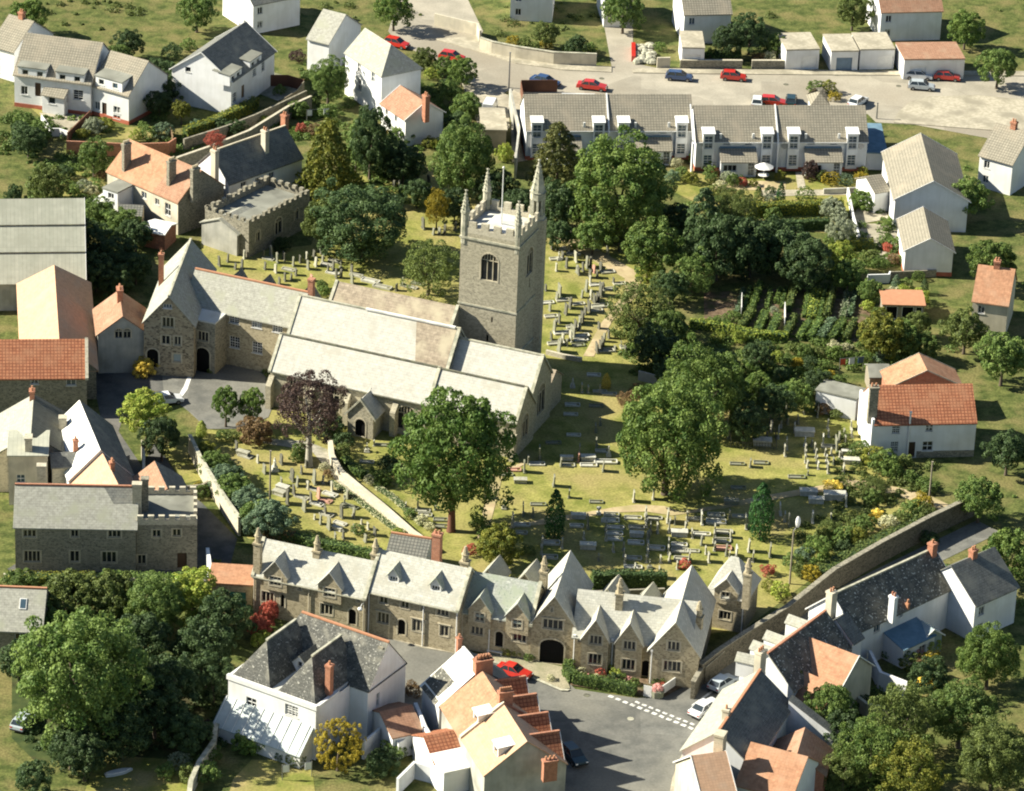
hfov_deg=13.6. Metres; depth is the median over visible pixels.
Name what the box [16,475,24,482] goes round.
window
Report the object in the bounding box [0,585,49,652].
roof light house
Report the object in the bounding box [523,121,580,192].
tree
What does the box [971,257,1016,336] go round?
town house
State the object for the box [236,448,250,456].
chest tomb
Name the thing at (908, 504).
shrub
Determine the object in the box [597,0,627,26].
town house
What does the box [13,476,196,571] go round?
stone house
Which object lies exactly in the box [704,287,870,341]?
garden soil
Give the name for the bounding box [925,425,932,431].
window
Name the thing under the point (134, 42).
tree
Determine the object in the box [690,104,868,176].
terrace houses
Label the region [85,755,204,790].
bottom lawn
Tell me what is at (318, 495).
headstone
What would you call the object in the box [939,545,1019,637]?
town house
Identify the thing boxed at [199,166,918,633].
churchyard grass
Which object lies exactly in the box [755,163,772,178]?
parasol
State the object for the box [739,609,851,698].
lane house
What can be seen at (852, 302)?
vegetable row
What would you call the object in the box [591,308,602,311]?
grave slab
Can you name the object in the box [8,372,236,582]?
lane
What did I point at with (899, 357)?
shrub
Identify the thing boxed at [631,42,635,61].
barrier
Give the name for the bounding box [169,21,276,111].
white house
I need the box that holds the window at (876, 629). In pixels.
[873,625,879,634]
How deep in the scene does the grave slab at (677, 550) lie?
500.02 m
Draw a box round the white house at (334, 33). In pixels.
[306,9,362,69]
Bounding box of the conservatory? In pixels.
[920,620,945,652]
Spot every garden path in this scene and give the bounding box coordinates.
[762,190,846,195]
[795,172,805,187]
[854,208,887,230]
[860,224,900,263]
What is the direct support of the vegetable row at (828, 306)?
on the garden soil
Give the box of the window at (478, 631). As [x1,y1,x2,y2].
[469,626,484,636]
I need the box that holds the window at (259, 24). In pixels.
[257,21,262,28]
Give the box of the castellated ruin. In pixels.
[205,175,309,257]
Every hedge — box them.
[6,569,94,586]
[99,568,193,582]
[181,96,259,136]
[261,528,295,543]
[290,530,372,559]
[328,479,401,531]
[340,455,367,478]
[366,471,426,526]
[561,658,637,696]
[562,45,596,52]
[592,568,667,590]
[689,318,788,341]
[712,50,741,58]
[751,197,844,216]
[756,216,829,231]
[811,510,934,577]
[847,237,873,250]
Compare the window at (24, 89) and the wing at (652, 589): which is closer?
the wing at (652, 589)
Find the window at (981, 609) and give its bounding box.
[978,606,984,616]
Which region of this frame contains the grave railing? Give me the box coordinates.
[730,427,776,449]
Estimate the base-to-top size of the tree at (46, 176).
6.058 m
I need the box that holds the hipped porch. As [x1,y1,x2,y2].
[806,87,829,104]
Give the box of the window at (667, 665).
[661,659,682,673]
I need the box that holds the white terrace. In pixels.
[13,32,109,115]
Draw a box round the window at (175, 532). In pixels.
[171,528,181,537]
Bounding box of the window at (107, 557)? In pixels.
[100,551,117,563]
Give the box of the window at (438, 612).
[435,609,449,618]
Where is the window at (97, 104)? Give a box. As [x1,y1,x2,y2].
[94,101,99,110]
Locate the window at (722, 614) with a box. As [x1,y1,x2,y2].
[717,609,731,621]
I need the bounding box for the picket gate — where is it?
[643,685,651,697]
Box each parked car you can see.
[9,711,37,732]
[152,390,184,404]
[384,35,410,49]
[438,48,466,59]
[482,97,497,107]
[497,660,533,680]
[529,73,560,86]
[562,740,588,766]
[576,78,607,91]
[665,69,693,82]
[687,697,715,718]
[707,673,738,693]
[720,69,746,81]
[751,95,762,104]
[762,94,785,104]
[785,94,796,104]
[847,94,868,104]
[905,70,932,80]
[908,78,934,91]
[933,70,960,81]
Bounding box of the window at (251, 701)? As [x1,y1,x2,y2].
[247,697,255,705]
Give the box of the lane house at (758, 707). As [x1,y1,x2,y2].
[679,651,839,780]
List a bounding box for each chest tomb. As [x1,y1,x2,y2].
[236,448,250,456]
[272,487,285,496]
[275,482,289,489]
[331,524,343,531]
[514,476,526,483]
[560,455,573,460]
[571,512,585,518]
[580,454,595,460]
[580,541,596,549]
[629,530,643,537]
[671,528,687,537]
[724,497,738,504]
[753,436,771,446]
[794,427,814,436]
[799,487,817,495]
[808,495,824,503]
[823,489,845,500]
[841,448,854,454]
[844,456,859,464]
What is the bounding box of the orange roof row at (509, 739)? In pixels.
[439,653,567,790]
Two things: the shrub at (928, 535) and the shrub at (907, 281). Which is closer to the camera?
the shrub at (928, 535)
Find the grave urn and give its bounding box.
[596,506,601,515]
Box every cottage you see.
[133,461,187,489]
[196,111,303,196]
[379,85,445,145]
[419,633,508,730]
[857,383,977,457]
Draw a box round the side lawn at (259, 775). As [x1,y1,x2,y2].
[230,759,314,790]
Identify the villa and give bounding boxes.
[213,611,406,768]
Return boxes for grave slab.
[237,454,253,459]
[262,256,274,260]
[281,266,294,271]
[294,493,309,499]
[306,485,316,491]
[308,500,324,506]
[318,497,332,503]
[319,510,334,517]
[320,262,331,266]
[322,490,338,497]
[325,270,339,274]
[327,258,341,263]
[333,520,347,526]
[347,503,359,509]
[349,272,363,277]
[359,459,373,463]
[360,277,380,283]
[372,283,392,290]
[375,442,388,446]
[403,284,417,289]
[415,508,429,512]
[418,512,431,517]
[433,517,447,521]
[434,523,446,528]
[507,467,520,471]
[514,522,530,526]
[515,530,527,534]
[529,461,544,465]
[530,502,545,505]
[542,554,557,559]
[543,300,554,304]
[543,539,559,545]
[544,313,557,318]
[546,440,561,444]
[547,341,564,345]
[549,256,562,260]
[553,329,569,335]
[555,246,567,250]
[555,297,568,302]
[562,463,574,466]
[563,412,577,415]
[565,402,579,406]
[566,251,580,255]
[566,433,580,436]
[569,523,583,527]
[571,343,584,347]
[572,301,584,305]
[572,333,589,337]
[573,337,588,341]
[580,462,596,466]
[587,372,600,376]
[589,283,598,286]
[589,403,602,407]
[589,499,602,503]
[591,303,607,307]
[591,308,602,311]
[594,459,617,464]
[595,448,607,452]
[599,269,615,273]
[599,347,614,353]
[602,391,616,395]
[603,286,616,290]
[604,511,618,516]
[604,517,619,522]
[607,525,623,529]
[607,530,622,535]
[607,536,622,540]
[613,281,625,285]
[624,515,641,520]
[624,555,641,560]
[624,564,641,569]
[628,525,644,529]
[628,539,643,544]
[648,515,662,519]
[649,544,664,550]
[671,542,687,547]
[671,547,688,553]
[674,555,688,560]
[685,549,699,552]
[686,516,700,520]
[693,531,710,536]
[706,518,725,524]
[707,512,724,517]
[714,537,730,542]
[715,545,731,550]
[716,529,732,534]
[730,461,744,465]
[730,485,745,489]
[732,513,747,517]
[753,460,768,464]
[788,474,805,478]
[821,444,834,447]
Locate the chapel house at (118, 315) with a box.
[92,283,146,372]
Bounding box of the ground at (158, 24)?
[0,0,1023,790]
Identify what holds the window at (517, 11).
in the town house at (532, 10)
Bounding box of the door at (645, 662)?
[642,659,648,675]
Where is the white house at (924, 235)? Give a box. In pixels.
[896,206,955,276]
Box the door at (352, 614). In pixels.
[347,608,357,625]
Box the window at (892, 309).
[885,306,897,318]
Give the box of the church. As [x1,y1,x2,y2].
[265,159,563,461]
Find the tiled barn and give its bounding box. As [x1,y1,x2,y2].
[879,353,961,384]
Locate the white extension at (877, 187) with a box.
[855,174,889,212]
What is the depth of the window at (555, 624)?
473.48 m
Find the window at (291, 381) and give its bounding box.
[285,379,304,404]
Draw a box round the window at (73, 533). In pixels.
[70,530,79,537]
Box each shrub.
[10,120,29,135]
[12,109,34,124]
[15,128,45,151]
[30,120,53,140]
[57,163,75,178]
[65,184,79,194]
[76,128,90,137]
[76,179,93,192]
[80,117,107,135]
[86,185,98,193]
[94,170,105,178]
[98,117,115,127]
[128,128,143,140]
[132,356,159,378]
[138,121,146,129]
[140,125,157,140]
[152,122,175,139]
[154,760,175,781]
[161,42,182,58]
[167,751,191,770]
[177,762,200,782]
[179,37,197,50]
[184,747,202,762]
[193,484,210,498]
[196,420,206,437]
[197,760,222,783]
[201,719,211,739]
[203,745,222,762]
[211,558,221,562]
[212,118,226,127]
[215,429,229,440]
[224,119,248,137]
[225,430,240,441]
[230,733,249,754]
[235,415,272,445]
[239,740,264,755]
[247,613,274,635]
[250,632,265,646]
[256,629,271,643]
[257,115,267,123]
[258,600,278,622]
[272,84,286,94]
[272,236,291,252]
[274,753,282,761]
[285,755,305,765]
[287,100,309,118]
[288,49,305,62]
[288,442,305,462]
[295,122,308,131]
[307,123,319,134]
[313,415,349,441]
[317,104,337,117]
[317,279,328,289]
[317,285,329,296]
[318,462,330,470]
[323,469,333,477]
[327,429,340,440]
[332,432,354,446]
[334,442,350,456]
[350,523,365,535]
[363,474,374,484]
[366,746,402,778]
[367,466,375,478]
[370,470,394,487]
[377,453,400,469]
[379,740,407,756]
[383,464,400,477]
[387,125,414,143]
[389,527,405,533]
[403,508,416,518]
[405,679,421,698]
[414,513,429,524]
[421,135,437,148]
[423,66,440,78]
[423,522,435,530]
[429,137,439,147]
[437,78,455,90]
[461,543,478,554]
[468,515,484,529]
[476,518,491,529]
[477,525,495,535]
[494,142,514,162]
[501,648,514,656]
[505,35,519,44]
[517,36,532,46]
[520,543,535,554]
[523,654,535,660]
[528,41,539,48]
[539,40,553,48]
[547,674,554,681]
[575,667,586,672]
[584,41,597,49]
[595,668,606,675]
[601,373,610,389]
[607,671,621,680]
[608,664,621,675]
[616,391,636,406]
[627,383,646,397]
[629,677,640,685]
[634,265,657,283]
[653,41,666,50]
[665,169,680,181]
[668,157,682,167]
[674,166,690,177]
[678,557,690,568]
[683,171,698,183]
[702,165,718,176]
[703,195,729,216]
[704,47,719,58]
[704,173,719,182]
[708,184,720,195]
[708,314,727,322]
[710,330,726,341]
[712,180,726,187]
[715,183,736,203]
[721,171,735,181]
[724,310,741,322]
[726,173,743,185]
[730,193,753,210]
[732,330,747,343]
[738,177,747,185]
[739,360,760,375]
[749,178,758,186]
[751,52,764,61]
[753,186,763,202]
[759,42,772,51]
[759,564,776,577]
[761,578,777,592]
[763,193,776,202]
[763,206,782,217]
[764,50,775,58]
[764,185,776,193]
[770,306,778,312]
[770,580,791,600]
[771,350,783,361]
[773,366,790,380]
[774,169,785,180]
[776,182,785,200]
[780,352,794,366]
[782,552,804,569]
[785,341,803,353]
[790,357,803,366]
[792,546,819,563]
[792,561,812,577]
[795,186,816,199]
[797,343,813,356]
[801,160,819,182]
[801,539,829,563]
[801,564,821,582]
[802,355,818,370]
[806,80,824,91]
[806,534,832,552]
[810,399,822,412]
[813,367,831,378]
[814,345,829,357]
[814,359,832,369]
[815,169,829,180]
[816,403,830,414]
[816,517,842,540]
[818,196,845,217]
[820,171,841,185]
[822,79,838,93]
[822,479,842,489]
[825,345,844,360]
[825,526,852,544]
[827,339,840,348]
[828,91,841,100]
[829,207,847,220]
[829,409,842,419]
[833,374,848,382]
[833,539,851,553]
[837,172,855,185]
[840,343,853,350]
[841,220,858,234]
[847,188,874,210]
[847,439,869,457]
[850,526,868,542]
[851,513,877,531]
[853,171,869,182]
[854,231,866,238]
[855,694,869,706]
[857,166,868,173]
[859,299,874,310]
[859,446,886,467]
[860,249,879,261]
[860,351,877,363]
[861,476,891,498]
[862,487,883,505]
[867,448,899,472]
[868,508,883,520]
[869,255,889,269]
[872,351,890,364]
[878,514,900,530]
[880,217,896,230]
[881,458,903,478]
[882,242,891,251]
[885,236,898,250]
[885,352,904,365]
[887,253,901,263]
[891,274,900,287]
[891,512,908,524]
[897,277,914,289]
[897,499,924,517]
[898,284,912,289]
[898,453,914,466]
[898,650,918,671]
[903,469,919,481]
[911,270,925,281]
[911,655,927,667]
[912,490,933,506]
[913,500,936,516]
[914,287,929,302]
[915,475,929,486]
[915,650,940,669]
[919,530,939,544]
[920,279,928,295]
[920,480,939,492]
[927,640,941,654]
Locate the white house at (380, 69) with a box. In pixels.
[343,28,422,111]
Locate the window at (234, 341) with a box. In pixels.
[229,336,239,349]
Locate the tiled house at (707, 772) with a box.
[673,750,736,790]
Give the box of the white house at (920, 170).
[881,133,970,231]
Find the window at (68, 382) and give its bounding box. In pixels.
[66,380,75,385]
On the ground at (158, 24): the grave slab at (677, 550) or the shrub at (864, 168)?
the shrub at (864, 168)
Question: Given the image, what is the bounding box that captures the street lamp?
[789,516,800,583]
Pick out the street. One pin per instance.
(622, 752)
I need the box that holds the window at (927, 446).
[921,441,932,451]
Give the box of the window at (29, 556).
[23,550,41,562]
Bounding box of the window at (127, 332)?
[122,328,131,337]
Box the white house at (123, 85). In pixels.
[91,50,168,124]
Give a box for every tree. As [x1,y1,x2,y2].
[0,567,40,586]
[0,637,41,682]
[3,183,27,198]
[9,0,49,24]
[9,605,154,749]
[10,124,47,157]
[15,758,55,790]
[26,161,69,198]
[42,568,101,622]
[44,599,61,646]
[47,721,97,769]
[54,730,110,781]
[73,568,138,625]
[78,135,115,176]
[85,195,118,229]
[85,217,118,252]
[86,250,115,292]
[87,234,138,270]
[88,697,152,766]
[97,263,134,297]
[100,206,142,238]
[106,611,176,668]
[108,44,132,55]
[109,28,145,54]
[114,219,153,251]
[114,252,152,284]
[116,387,176,444]
[122,570,185,630]
[122,671,188,744]
[130,652,199,717]
[136,416,180,461]
[142,90,172,115]
[148,57,171,70]
[160,707,213,753]
[161,71,180,98]
[163,565,218,626]
[171,99,190,124]
[171,616,237,677]
[175,0,219,32]
[189,650,234,709]
[193,441,220,457]
[194,587,258,646]
[196,449,233,474]
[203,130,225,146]
[207,463,244,490]
[211,385,239,426]
[215,472,254,500]
[228,464,245,479]
[231,483,268,512]
[238,387,264,421]
[238,499,276,531]
[241,498,298,536]
[273,369,348,467]
[292,117,362,201]
[300,197,340,247]
[308,54,349,103]
[309,177,407,263]
[314,716,366,773]
[346,118,365,172]
[349,104,393,179]
[365,135,407,174]
[373,0,414,30]
[384,144,427,183]
[387,384,518,532]
[398,178,432,208]
[399,238,459,299]
[412,46,437,72]
[424,187,450,228]
[428,113,495,196]
[433,56,451,77]
[433,78,463,102]
[434,186,471,225]
[443,110,471,130]
[447,55,477,86]
[449,91,481,117]
[472,168,520,203]
[476,521,524,565]
[501,188,529,211]
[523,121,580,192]
[531,20,560,48]
[544,488,565,540]
[545,176,582,226]
[546,220,572,250]
[564,34,590,51]
[566,124,677,239]
[569,216,619,254]
[600,0,646,33]
[604,272,674,339]
[615,369,730,503]
[620,215,684,280]
[631,321,685,370]
[642,308,688,346]
[650,270,690,303]
[652,355,696,394]
[653,202,696,240]
[660,332,749,419]
[670,246,714,295]
[681,212,757,280]
[682,187,719,263]
[703,347,740,372]
[710,382,750,412]
[711,23,744,55]
[719,188,757,227]
[719,215,779,280]
[728,400,769,441]
[730,11,769,54]
[741,339,775,371]
[745,370,774,397]
[748,482,774,542]
[755,383,796,423]
[758,214,815,276]
[765,33,784,57]
[775,236,834,290]
[784,378,813,411]
[801,368,834,399]
[803,682,858,729]
[821,743,869,790]
[823,708,872,753]
[825,216,854,241]
[826,239,858,268]
[832,258,868,291]
[833,712,910,782]
[837,0,874,30]
[856,278,884,303]
[856,307,914,359]
[866,680,936,754]
[868,734,952,790]
[882,318,922,360]
[902,310,931,333]
[907,654,950,701]
[911,330,941,358]
[926,677,998,751]
[937,306,989,354]
[946,8,985,49]
[951,175,995,214]
[953,474,1004,522]
[955,620,1021,689]
[955,710,1023,790]
[965,239,1017,276]
[972,330,1023,386]
[973,48,1017,88]
[979,428,1023,475]
[981,527,1023,579]
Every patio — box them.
[40,113,82,129]
[260,73,296,100]
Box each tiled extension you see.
[795,671,849,717]
[809,637,875,711]
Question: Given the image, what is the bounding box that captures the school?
[142,238,321,377]
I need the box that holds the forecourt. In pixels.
[462,83,509,127]
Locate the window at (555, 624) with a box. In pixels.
[540,616,565,631]
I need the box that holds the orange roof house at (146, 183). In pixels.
[95,139,225,234]
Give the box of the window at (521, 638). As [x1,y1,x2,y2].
[511,633,526,643]
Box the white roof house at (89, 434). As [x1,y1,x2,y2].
[62,400,134,483]
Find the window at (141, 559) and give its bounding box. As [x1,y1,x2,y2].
[136,554,146,565]
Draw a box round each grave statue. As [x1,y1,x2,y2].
[271,458,278,472]
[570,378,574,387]
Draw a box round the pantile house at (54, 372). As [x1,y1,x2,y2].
[0,337,87,412]
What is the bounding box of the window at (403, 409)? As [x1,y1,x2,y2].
[398,405,416,428]
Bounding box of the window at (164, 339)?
[160,334,170,345]
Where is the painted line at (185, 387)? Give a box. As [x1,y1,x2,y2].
[180,377,191,395]
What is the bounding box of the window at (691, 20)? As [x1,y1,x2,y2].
[689,18,694,24]
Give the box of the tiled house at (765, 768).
[735,742,820,790]
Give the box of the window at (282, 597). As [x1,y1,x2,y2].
[279,593,285,607]
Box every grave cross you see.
[341,495,348,508]
[364,443,369,452]
[556,251,561,260]
[647,559,652,569]
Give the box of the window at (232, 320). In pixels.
[228,316,238,324]
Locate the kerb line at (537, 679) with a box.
[493,660,568,690]
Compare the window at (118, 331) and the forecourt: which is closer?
the window at (118, 331)
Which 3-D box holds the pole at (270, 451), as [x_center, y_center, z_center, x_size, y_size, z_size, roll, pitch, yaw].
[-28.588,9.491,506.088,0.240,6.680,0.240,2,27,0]
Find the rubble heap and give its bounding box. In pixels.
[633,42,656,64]
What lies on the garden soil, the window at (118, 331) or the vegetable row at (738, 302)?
the vegetable row at (738, 302)
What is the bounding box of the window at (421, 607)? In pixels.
[419,605,424,612]
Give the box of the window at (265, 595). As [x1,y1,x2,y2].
[260,589,274,601]
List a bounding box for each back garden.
[31,108,173,139]
[56,170,104,205]
[164,444,201,482]
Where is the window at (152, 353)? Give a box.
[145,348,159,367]
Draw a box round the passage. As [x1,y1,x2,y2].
[510,88,525,162]
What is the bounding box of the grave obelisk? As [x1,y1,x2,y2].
[606,446,610,456]
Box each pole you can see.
[269,450,271,497]
[508,52,510,87]
[928,461,933,497]
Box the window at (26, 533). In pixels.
[22,529,36,537]
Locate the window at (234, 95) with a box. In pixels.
[233,92,236,103]
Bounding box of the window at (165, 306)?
[162,304,171,309]
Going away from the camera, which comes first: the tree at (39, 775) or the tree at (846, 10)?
the tree at (39, 775)
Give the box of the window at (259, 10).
[257,7,261,14]
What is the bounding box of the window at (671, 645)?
[666,640,680,652]
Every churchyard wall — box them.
[690,651,724,698]
[699,495,977,684]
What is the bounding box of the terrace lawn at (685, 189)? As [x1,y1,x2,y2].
[673,168,857,233]
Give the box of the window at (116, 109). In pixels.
[113,106,120,114]
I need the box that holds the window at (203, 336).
[197,329,208,342]
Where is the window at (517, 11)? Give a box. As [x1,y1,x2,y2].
[514,8,520,15]
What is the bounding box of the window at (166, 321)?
[161,316,174,328]
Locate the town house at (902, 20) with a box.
[866,0,943,40]
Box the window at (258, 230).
[255,229,260,241]
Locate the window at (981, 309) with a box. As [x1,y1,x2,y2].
[978,305,984,314]
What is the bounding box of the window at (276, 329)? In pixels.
[272,325,282,333]
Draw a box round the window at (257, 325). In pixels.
[251,321,261,329]
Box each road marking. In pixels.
[608,695,693,729]
[635,701,694,724]
[692,691,711,704]
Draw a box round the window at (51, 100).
[48,97,54,104]
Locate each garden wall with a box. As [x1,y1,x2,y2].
[3,573,196,581]
[41,115,67,137]
[66,138,175,156]
[141,440,144,469]
[176,95,311,165]
[183,90,306,151]
[187,480,208,495]
[187,723,219,790]
[188,434,240,535]
[206,548,210,576]
[362,727,406,759]
[396,761,430,790]
[414,702,429,732]
[434,13,480,41]
[479,37,596,65]
[508,89,519,178]
[546,349,581,361]
[596,588,664,594]
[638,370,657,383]
[657,57,669,67]
[680,59,742,68]
[751,59,784,68]
[823,187,855,193]
[847,188,859,238]
[857,696,888,722]
[867,271,890,282]
[868,650,908,696]
[890,270,936,278]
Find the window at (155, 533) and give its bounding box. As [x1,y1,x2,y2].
[151,529,161,537]
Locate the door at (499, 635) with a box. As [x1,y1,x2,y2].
[493,630,504,647]
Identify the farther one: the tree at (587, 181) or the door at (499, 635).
the tree at (587, 181)
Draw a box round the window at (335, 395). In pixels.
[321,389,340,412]
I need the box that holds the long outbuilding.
[815,379,865,420]
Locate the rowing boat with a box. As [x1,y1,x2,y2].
[104,768,132,777]
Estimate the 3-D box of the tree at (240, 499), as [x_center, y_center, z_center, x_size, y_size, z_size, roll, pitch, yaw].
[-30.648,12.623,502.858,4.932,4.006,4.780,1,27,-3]
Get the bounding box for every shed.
[144,219,177,250]
[479,107,507,149]
[864,364,888,386]
[879,289,925,321]
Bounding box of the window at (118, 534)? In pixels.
[107,531,121,538]
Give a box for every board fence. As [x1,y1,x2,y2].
[67,111,90,139]
[270,75,303,88]
[281,81,303,100]
[520,83,522,98]
[521,80,557,91]
[662,677,675,692]
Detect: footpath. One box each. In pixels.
[263,439,381,514]
[328,440,422,535]
[477,463,525,537]
[508,480,948,527]
[554,235,637,355]
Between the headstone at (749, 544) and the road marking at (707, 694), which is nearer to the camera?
the road marking at (707, 694)
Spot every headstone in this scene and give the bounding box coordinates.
[217,255,221,266]
[262,463,266,474]
[269,245,272,256]
[274,263,277,273]
[275,252,278,263]
[278,453,283,465]
[282,251,285,260]
[285,488,289,505]
[289,468,294,482]
[291,484,295,495]
[295,475,298,487]
[301,496,306,512]
[306,260,309,270]
[309,491,312,501]
[311,469,316,485]
[313,257,317,266]
[316,487,320,498]
[318,513,322,524]
[326,516,331,530]
[331,259,334,270]
[334,268,337,278]
[339,504,343,518]
[341,529,345,539]
[345,488,349,499]
[350,273,354,284]
[351,507,355,518]
[363,533,367,542]
[372,526,377,536]
[421,217,425,229]
[427,174,430,183]
[442,224,446,235]
[511,511,513,527]
[552,320,556,331]
[552,474,555,487]
[556,338,561,352]
[558,282,561,297]
[558,313,560,323]
[563,302,567,315]
[564,257,568,268]
[568,298,571,309]
[568,330,572,342]
[570,323,575,337]
[574,250,577,263]
[580,310,584,323]
[584,279,587,292]
[585,255,588,269]
[586,513,589,529]
[587,299,591,313]
[588,256,591,267]
[588,289,592,299]
[592,264,595,273]
[592,292,595,303]
[594,341,598,353]
[596,292,599,302]
[598,261,602,270]
[598,281,602,297]
[599,339,602,349]
[601,336,604,347]
[605,246,609,255]
[632,489,634,502]
[666,507,669,523]
[700,509,703,525]
[707,551,710,563]
[725,543,727,556]
[734,544,737,556]
[745,513,747,530]
[747,538,750,552]
[768,542,771,558]
[769,419,772,432]
[783,443,786,456]
[811,510,813,523]
[834,434,837,450]
[838,431,840,442]
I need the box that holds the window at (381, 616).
[375,609,390,625]
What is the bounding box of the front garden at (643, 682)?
[570,671,681,695]
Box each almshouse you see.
[251,527,379,631]
[367,529,474,652]
[461,555,549,659]
[571,565,715,687]
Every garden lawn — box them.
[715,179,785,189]
[781,215,826,218]
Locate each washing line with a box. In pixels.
[282,761,311,779]
[306,108,328,120]
[839,356,863,371]
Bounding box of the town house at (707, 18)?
[672,0,732,42]
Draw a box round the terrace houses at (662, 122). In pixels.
[519,93,691,165]
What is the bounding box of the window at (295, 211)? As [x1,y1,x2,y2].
[294,207,299,220]
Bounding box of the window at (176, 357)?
[172,353,181,362]
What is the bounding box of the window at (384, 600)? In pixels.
[378,596,388,605]
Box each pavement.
[394,639,477,654]
[435,36,611,72]
[490,653,569,688]
[633,68,1023,75]
[670,755,681,790]
[894,95,1023,130]
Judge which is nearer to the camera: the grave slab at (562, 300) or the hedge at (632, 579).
the hedge at (632, 579)
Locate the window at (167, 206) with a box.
[164,202,170,217]
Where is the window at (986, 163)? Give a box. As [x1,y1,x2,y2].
[983,161,989,169]
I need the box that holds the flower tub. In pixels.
[651,683,663,698]
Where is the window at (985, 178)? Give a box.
[982,175,988,183]
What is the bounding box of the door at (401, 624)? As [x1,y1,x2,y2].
[396,618,406,635]
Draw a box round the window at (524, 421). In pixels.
[521,412,528,438]
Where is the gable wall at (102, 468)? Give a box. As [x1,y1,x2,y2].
[69,452,134,484]
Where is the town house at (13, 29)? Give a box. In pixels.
[0,8,54,81]
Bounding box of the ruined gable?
[49,451,75,483]
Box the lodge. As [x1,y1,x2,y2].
[695,556,761,632]
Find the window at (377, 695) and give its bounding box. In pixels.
[376,693,379,707]
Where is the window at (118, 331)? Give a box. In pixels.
[114,328,122,337]
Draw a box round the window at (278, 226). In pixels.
[274,216,282,235]
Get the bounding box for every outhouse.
[372,702,422,758]
[387,531,431,559]
[411,728,459,764]
[773,727,833,790]
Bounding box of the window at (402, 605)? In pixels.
[399,601,409,609]
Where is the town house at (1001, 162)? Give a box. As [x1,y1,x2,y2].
[978,118,1023,195]
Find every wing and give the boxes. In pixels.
[7,430,49,504]
[483,555,511,576]
[518,559,540,581]
[603,574,630,593]
[640,581,662,596]
[833,612,864,655]
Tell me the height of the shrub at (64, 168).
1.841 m
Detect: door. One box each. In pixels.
[35,83,40,95]
[102,102,106,113]
[177,553,186,567]
[196,346,210,373]
[230,592,245,606]
[241,85,243,97]
[347,608,357,625]
[396,618,406,635]
[493,630,504,647]
[642,659,648,675]
[684,54,700,58]
[801,56,816,68]
[836,58,851,69]
[877,56,893,68]
[908,442,914,456]
[910,66,925,78]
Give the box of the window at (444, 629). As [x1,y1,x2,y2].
[438,623,450,637]
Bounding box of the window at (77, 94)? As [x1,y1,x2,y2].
[73,90,82,100]
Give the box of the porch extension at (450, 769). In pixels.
[416,743,469,790]
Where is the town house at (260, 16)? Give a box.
[223,0,299,32]
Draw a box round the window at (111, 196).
[107,192,113,199]
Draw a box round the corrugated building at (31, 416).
[0,385,66,491]
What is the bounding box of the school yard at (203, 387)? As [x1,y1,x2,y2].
[162,364,271,428]
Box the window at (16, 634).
[15,633,23,638]
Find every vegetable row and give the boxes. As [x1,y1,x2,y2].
[733,287,745,312]
[737,305,756,326]
[739,285,753,313]
[747,279,762,319]
[752,308,770,329]
[764,286,773,309]
[766,311,782,330]
[773,286,782,303]
[779,285,788,308]
[783,312,798,338]
[784,279,798,312]
[796,317,813,340]
[800,290,810,317]
[804,287,816,319]
[804,316,824,340]
[810,285,823,319]
[816,316,836,339]
[817,282,828,315]
[822,277,837,319]
[826,315,849,341]
[838,289,850,317]
[842,316,858,340]
[847,290,857,316]
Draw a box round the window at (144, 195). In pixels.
[142,191,146,200]
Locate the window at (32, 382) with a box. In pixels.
[30,380,38,384]
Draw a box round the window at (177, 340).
[173,335,181,346]
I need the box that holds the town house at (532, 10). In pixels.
[510,0,554,21]
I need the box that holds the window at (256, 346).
[251,341,261,354]
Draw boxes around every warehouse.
[0,197,86,310]
[16,265,98,398]
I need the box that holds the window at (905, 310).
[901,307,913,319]
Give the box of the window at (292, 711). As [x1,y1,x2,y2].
[284,703,297,718]
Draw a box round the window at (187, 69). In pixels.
[185,66,190,72]
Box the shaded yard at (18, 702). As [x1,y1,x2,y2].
[12,644,223,760]
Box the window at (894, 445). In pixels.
[889,442,898,452]
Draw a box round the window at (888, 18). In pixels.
[885,15,891,22]
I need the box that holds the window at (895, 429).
[891,426,899,434]
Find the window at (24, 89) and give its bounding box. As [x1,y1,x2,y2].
[20,86,27,95]
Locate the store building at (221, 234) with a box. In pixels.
[199,203,254,255]
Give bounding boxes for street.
[381,521,996,790]
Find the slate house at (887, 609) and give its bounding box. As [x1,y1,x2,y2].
[805,539,950,668]
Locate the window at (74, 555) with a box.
[69,550,80,562]
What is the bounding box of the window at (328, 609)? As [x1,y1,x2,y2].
[319,602,333,616]
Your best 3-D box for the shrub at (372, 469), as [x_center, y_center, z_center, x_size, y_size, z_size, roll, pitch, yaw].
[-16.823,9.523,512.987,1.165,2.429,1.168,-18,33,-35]
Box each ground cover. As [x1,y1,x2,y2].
[0,61,898,258]
[17,0,1001,36]
[22,78,206,202]
[23,572,230,751]
[261,328,636,380]
[269,92,470,195]
[617,321,917,405]
[672,201,899,290]
[789,430,940,551]
[825,685,942,790]
[943,165,1023,607]
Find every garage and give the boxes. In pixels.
[207,563,253,606]
[679,30,704,58]
[777,32,819,69]
[822,34,858,69]
[851,32,894,69]
[866,123,886,169]
[894,42,964,78]
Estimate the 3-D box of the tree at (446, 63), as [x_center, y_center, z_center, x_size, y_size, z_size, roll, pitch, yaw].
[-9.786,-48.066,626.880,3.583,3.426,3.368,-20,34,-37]
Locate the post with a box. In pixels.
[784,302,785,325]
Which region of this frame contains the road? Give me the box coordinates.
[388,0,1023,137]
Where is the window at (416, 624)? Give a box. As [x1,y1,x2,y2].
[410,616,425,633]
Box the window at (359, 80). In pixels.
[357,78,361,92]
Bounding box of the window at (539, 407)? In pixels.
[536,382,545,417]
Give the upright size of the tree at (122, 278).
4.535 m
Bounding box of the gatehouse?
[528,550,593,664]

